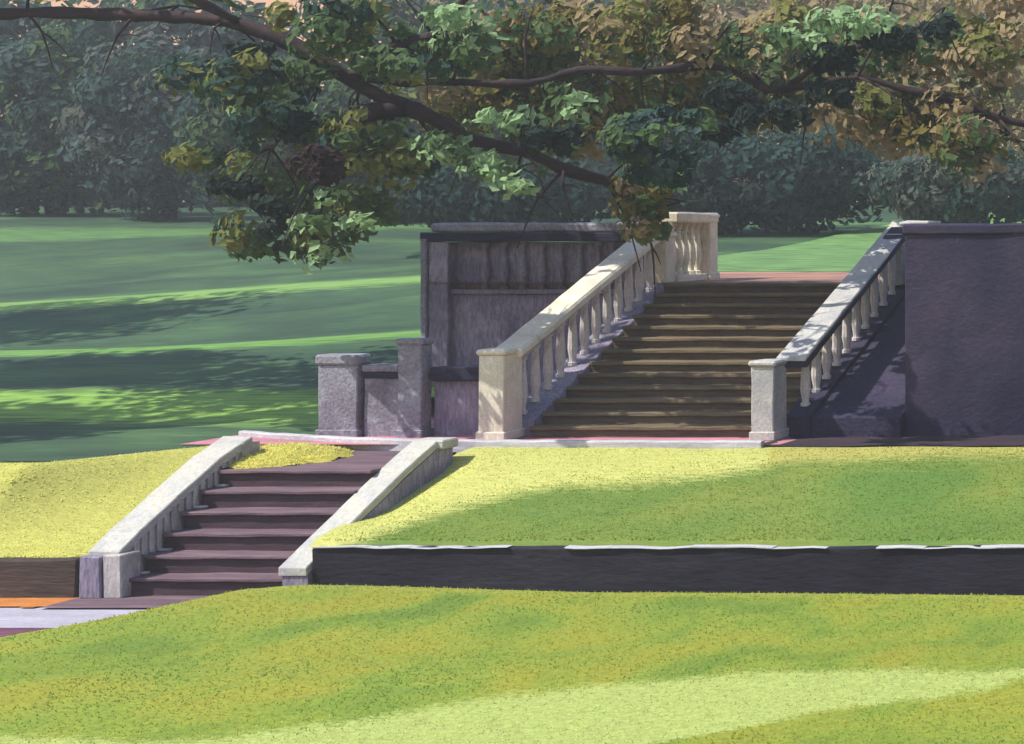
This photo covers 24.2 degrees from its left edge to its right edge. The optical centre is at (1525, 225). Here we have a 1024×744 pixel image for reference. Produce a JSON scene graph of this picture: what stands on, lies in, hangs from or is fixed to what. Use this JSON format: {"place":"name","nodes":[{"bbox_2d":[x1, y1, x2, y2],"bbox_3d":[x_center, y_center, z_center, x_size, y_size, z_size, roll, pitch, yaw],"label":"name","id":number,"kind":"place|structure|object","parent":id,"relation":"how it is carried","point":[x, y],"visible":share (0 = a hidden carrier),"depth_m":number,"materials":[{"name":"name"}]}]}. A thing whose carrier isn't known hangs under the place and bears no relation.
{"place":"outdoors","nodes":[
{"label":"outdoors","id":0,"kind":"place"},
{"bbox_2d":[0,606,149,627],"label":"path","id":1,"kind":"structure","parent":0,"point":[23,617],"depth_m":23.48,"materials":[{"name":"grey concrete"}]},
{"bbox_2d":[0,628,50,636],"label":"path shadow border","id":2,"kind":"object","parent":1,"relation":"on","point":[4,632],"visible":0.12,"depth_m":22.55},
{"bbox_2d":[0,597,78,606],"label":"earth strip","id":3,"kind":"object","parent":1,"relation":"on","point":[28,602],"visible":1,"depth_m":24.26,"materials":[{"name":"orange soil"}]},
{"bbox_2d":[40,596,208,607],"bbox_3d":[-16.775,4.875,24.290,4.350,0.001,0.920,0,0,0],"label":"stair apron","id":4,"kind":"object","parent":1,"relation":"on","point":[140,601],"visible":0.38,"depth_m":24.17,"materials":[{"name":"grey stone"}]},
{"bbox_2d":[79,436,259,597],"bbox_3d":[-18.599,3.970,25.833,0.605,1.829,2.836,0,0,0],"label":"stair balustrade","id":5,"kind":"object","parent":4,"relation":"on","point":[112,562],"visible":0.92,"depth_m":25.24,"materials":[{"name":"stone"}]},
{"bbox_2d":[278,437,457,585],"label":"stair parapet","id":6,"kind":"structure","parent":4,"relation":"on","point":[412,467],"depth_m":26.27,"materials":[{"name":"stone"}]},
{"bbox_2d":[0,440,286,558],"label":"grass bank","id":7,"kind":"structure","parent":0,"point":[45,476],"depth_m":26.12,"materials":[{"name":"plant"}]},
{"bbox_2d":[228,449,452,467],"bbox_3d":[-17.450,3.450,27.810,2.300,0.001,2.380,0,0,0],"label":"landing","id":8,"kind":"object","parent":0,"point":[371,457],"visible":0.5,"depth_m":27.50,"materials":[{"name":"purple stone"}]},
{"bbox_2d":[226,441,353,468],"bbox_3d":[-18.076,3.354,27.595,1.248,0.236,2.209,0,0,0],"label":"sunlit grass patch","id":9,"kind":"object","parent":8,"relation":"on","point":[324,458],"visible":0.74,"depth_m":27.22,"materials":[{"name":"yellow plant"}]},
{"bbox_2d":[0,201,909,461],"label":"hillside","id":10,"kind":"structure","parent":0,"point":[119,335],"depth_m":42.01,"materials":[{"name":"green plant"}]},
{"bbox_2d":[0,19,133,215],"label":"broadleaf tree","id":11,"kind":"object","parent":10,"relation":"on","point":[45,175],"visible":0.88,"depth_m":63.84,"materials":[{"name":"green plant"}]},
{"bbox_2d":[49,22,252,221],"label":"broadleaf tree","id":12,"kind":"object","parent":10,"relation":"on","point":[106,102],"visible":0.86,"depth_m":62.14,"materials":[{"name":"green plant"}]},
{"bbox_2d":[162,53,382,223],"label":"broadleaf tree","id":13,"kind":"object","parent":10,"relation":"on","point":[203,128],"visible":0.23,"depth_m":60.09,"materials":[{"name":"green plant"}]},
{"bbox_2d":[0,0,702,207],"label":"woodland","id":14,"kind":"object","parent":10,"relation":"on","point":[108,30],"visible":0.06,"depth_m":72.26,"materials":[{"name":"green plant"}]},
{"bbox_2d":[321,37,532,220],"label":"broadleaf tree","id":15,"kind":"object","parent":10,"relation":"on","point":[412,96],"visible":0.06,"depth_m":61.67,"materials":[{"name":"green plant"}]},
{"bbox_2d":[358,160,622,227],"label":"round shrub","id":16,"kind":"object","parent":10,"relation":"on","point":[428,201],"visible":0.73,"depth_m":52.63,"materials":[{"name":"green plant"}]},
{"bbox_2d":[0,0,1023,296],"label":"spreading tree","id":17,"kind":"object","parent":10,"relation":"on","point":[542,68],"visible":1,"depth_m":29.33,"materials":[{"name":"green plant"}]},
{"bbox_2d":[466,0,742,167],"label":"broadleaf tree","id":18,"kind":"object","parent":10,"relation":"on","point":[492,3],"visible":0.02,"depth_m":73.50,"materials":[{"name":"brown plant"}]},
{"bbox_2d":[610,121,900,233],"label":"round shrub","id":19,"kind":"object","parent":10,"relation":"on","point":[784,193],"visible":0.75,"depth_m":55.30,"materials":[{"name":"green plant"}]},
{"bbox_2d":[705,0,1023,224],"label":"broadleaf tree","id":20,"kind":"object","parent":10,"relation":"on","point":[901,10],"visible":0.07,"depth_m":72.20,"materials":[{"name":"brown plant"}]},
{"bbox_2d":[185,407,796,443],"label":"terrace paving","id":21,"kind":"structure","parent":0,"point":[283,441],"depth_m":29.40,"materials":[{"name":"stone"}]},
{"bbox_2d":[315,337,478,437],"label":"wall","id":22,"kind":"structure","parent":21,"relation":"on","point":[358,396],"depth_m":29.65,"materials":[{"name":"grey stone"}]},
{"bbox_2d":[238,430,763,453],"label":"kerb","id":23,"kind":"structure","parent":21,"relation":"on","point":[392,444],"depth_m":28.45,"materials":[{"name":"stone"}]},
{"bbox_2d":[420,222,644,406],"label":"retaining wall","id":24,"kind":"structure","parent":21,"relation":"on","point":[462,324],"depth_m":34.62,"materials":[{"name":"grey stone"}]},
{"bbox_2d":[476,212,719,439],"bbox_3d":[-16.029,1.573,32.802,0.610,3.654,7.473,0,0,0],"label":"stair balustrade","id":25,"kind":"object","parent":21,"relation":"on","point":[509,408],"visible":0.91,"depth_m":31.48,"materials":[{"name":"beige stone"}]},
{"bbox_2d":[529,282,879,446],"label":"stone staircase","id":26,"kind":"structure","parent":21,"relation":"on","point":[677,359],"depth_m":31.45,"materials":[{"name":"stone"}]},
{"bbox_2d":[749,221,906,440],"bbox_3d":[-11.002,1.685,31.981,2.170,3.544,5.835,0,0,0],"label":"stair balustrade","id":27,"kind":"object","parent":21,"relation":"on","point":[856,388],"visible":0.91,"depth_m":30.73,"materials":[{"name":"stone"}]},
{"bbox_2d":[0,584,1023,743],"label":"foreground lawn","id":28,"kind":"structure","parent":0,"point":[694,717],"depth_m":19.54,"materials":[{"name":"green plant"}]},
{"bbox_2d":[312,543,1023,594],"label":"retaining wall","id":29,"kind":"structure","parent":28,"relation":"on","point":[892,569],"depth_m":24.50,"materials":[{"name":"black stone"}]},
{"bbox_2d":[0,286,1023,462],"bbox_3d":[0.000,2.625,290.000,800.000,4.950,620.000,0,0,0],"label":"ground","id":30,"kind":"structure","parent":0,"point":[791,446],"depth_m":43.13,"materials":[{"name":"grey stone"}]},
{"bbox_2d":[0,557,79,597],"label":"retaining wall","id":31,"kind":"structure","parent":30,"relation":"on","point":[42,578],"depth_m":24.50,"materials":[{"name":"brown stone"}]},
{"bbox_2d":[128,466,382,595],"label":"stone staircase","id":32,"kind":"structure","parent":30,"relation":"on","point":[249,528],"depth_m":25.63,"materials":[{"name":"stone"}]},
{"bbox_2d":[375,0,1023,200],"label":"russet woodland","id":33,"kind":"object","parent":30,"relation":"on","point":[734,9],"visible":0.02,"depth_m":89.93,"materials":[{"name":"orange plant"}]},
{"bbox_2d":[899,221,1023,434],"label":"retaining wall","id":34,"kind":"structure","parent":30,"relation":"on","point":[964,330],"depth_m":29.90,"materials":[{"name":"stone"}]},
{"bbox_2d":[1,0,1023,198],"label":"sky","id":35,"kind":"structure","parent":0,"point":[53,3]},
{"bbox_2d":[426,272,879,282],"bbox_3d":[2.350,1.033,37.750,45.300,0.034,6.700,0,0,0],"label":"landing","id":36,"kind":"object","parent":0,"point":[773,277],"visible":0.37,"depth_m":36.63,"materials":[{"name":"pink stone"}]},
{"bbox_2d":[310,446,1023,547],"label":"grass bank","id":37,"kind":"structure","parent":0,"point":[795,462],"depth_m":26.13,"materials":[{"name":"green plant"}]},
{"bbox_2d":[681,211,1023,271],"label":"lawn","id":38,"kind":"structure","parent":0,"point":[845,252],"depth_m":46.89,"materials":[{"name":"green plant"}]},
{"bbox_2d":[859,137,1023,222],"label":"round shrub","id":39,"kind":"object","parent":38,"relation":"on","point":[914,189],"visible":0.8,"depth_m":54.12,"materials":[{"name":"green plant"}]},
{"bbox_2d":[948,12,1023,161],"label":"broadleaf tree","id":40,"kind":"object","parent":38,"relation":"on","point":[1017,92],"visible":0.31,"depth_m":69.28,"materials":[{"name":"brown plant"}]},
{"bbox_2d":[764,435,1023,446],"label":"planting bed","id":41,"kind":"object","parent":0,"point":[929,440],"visible":0.98,"depth_m":29.02,"materials":[{"name":"soil"}]}
]}

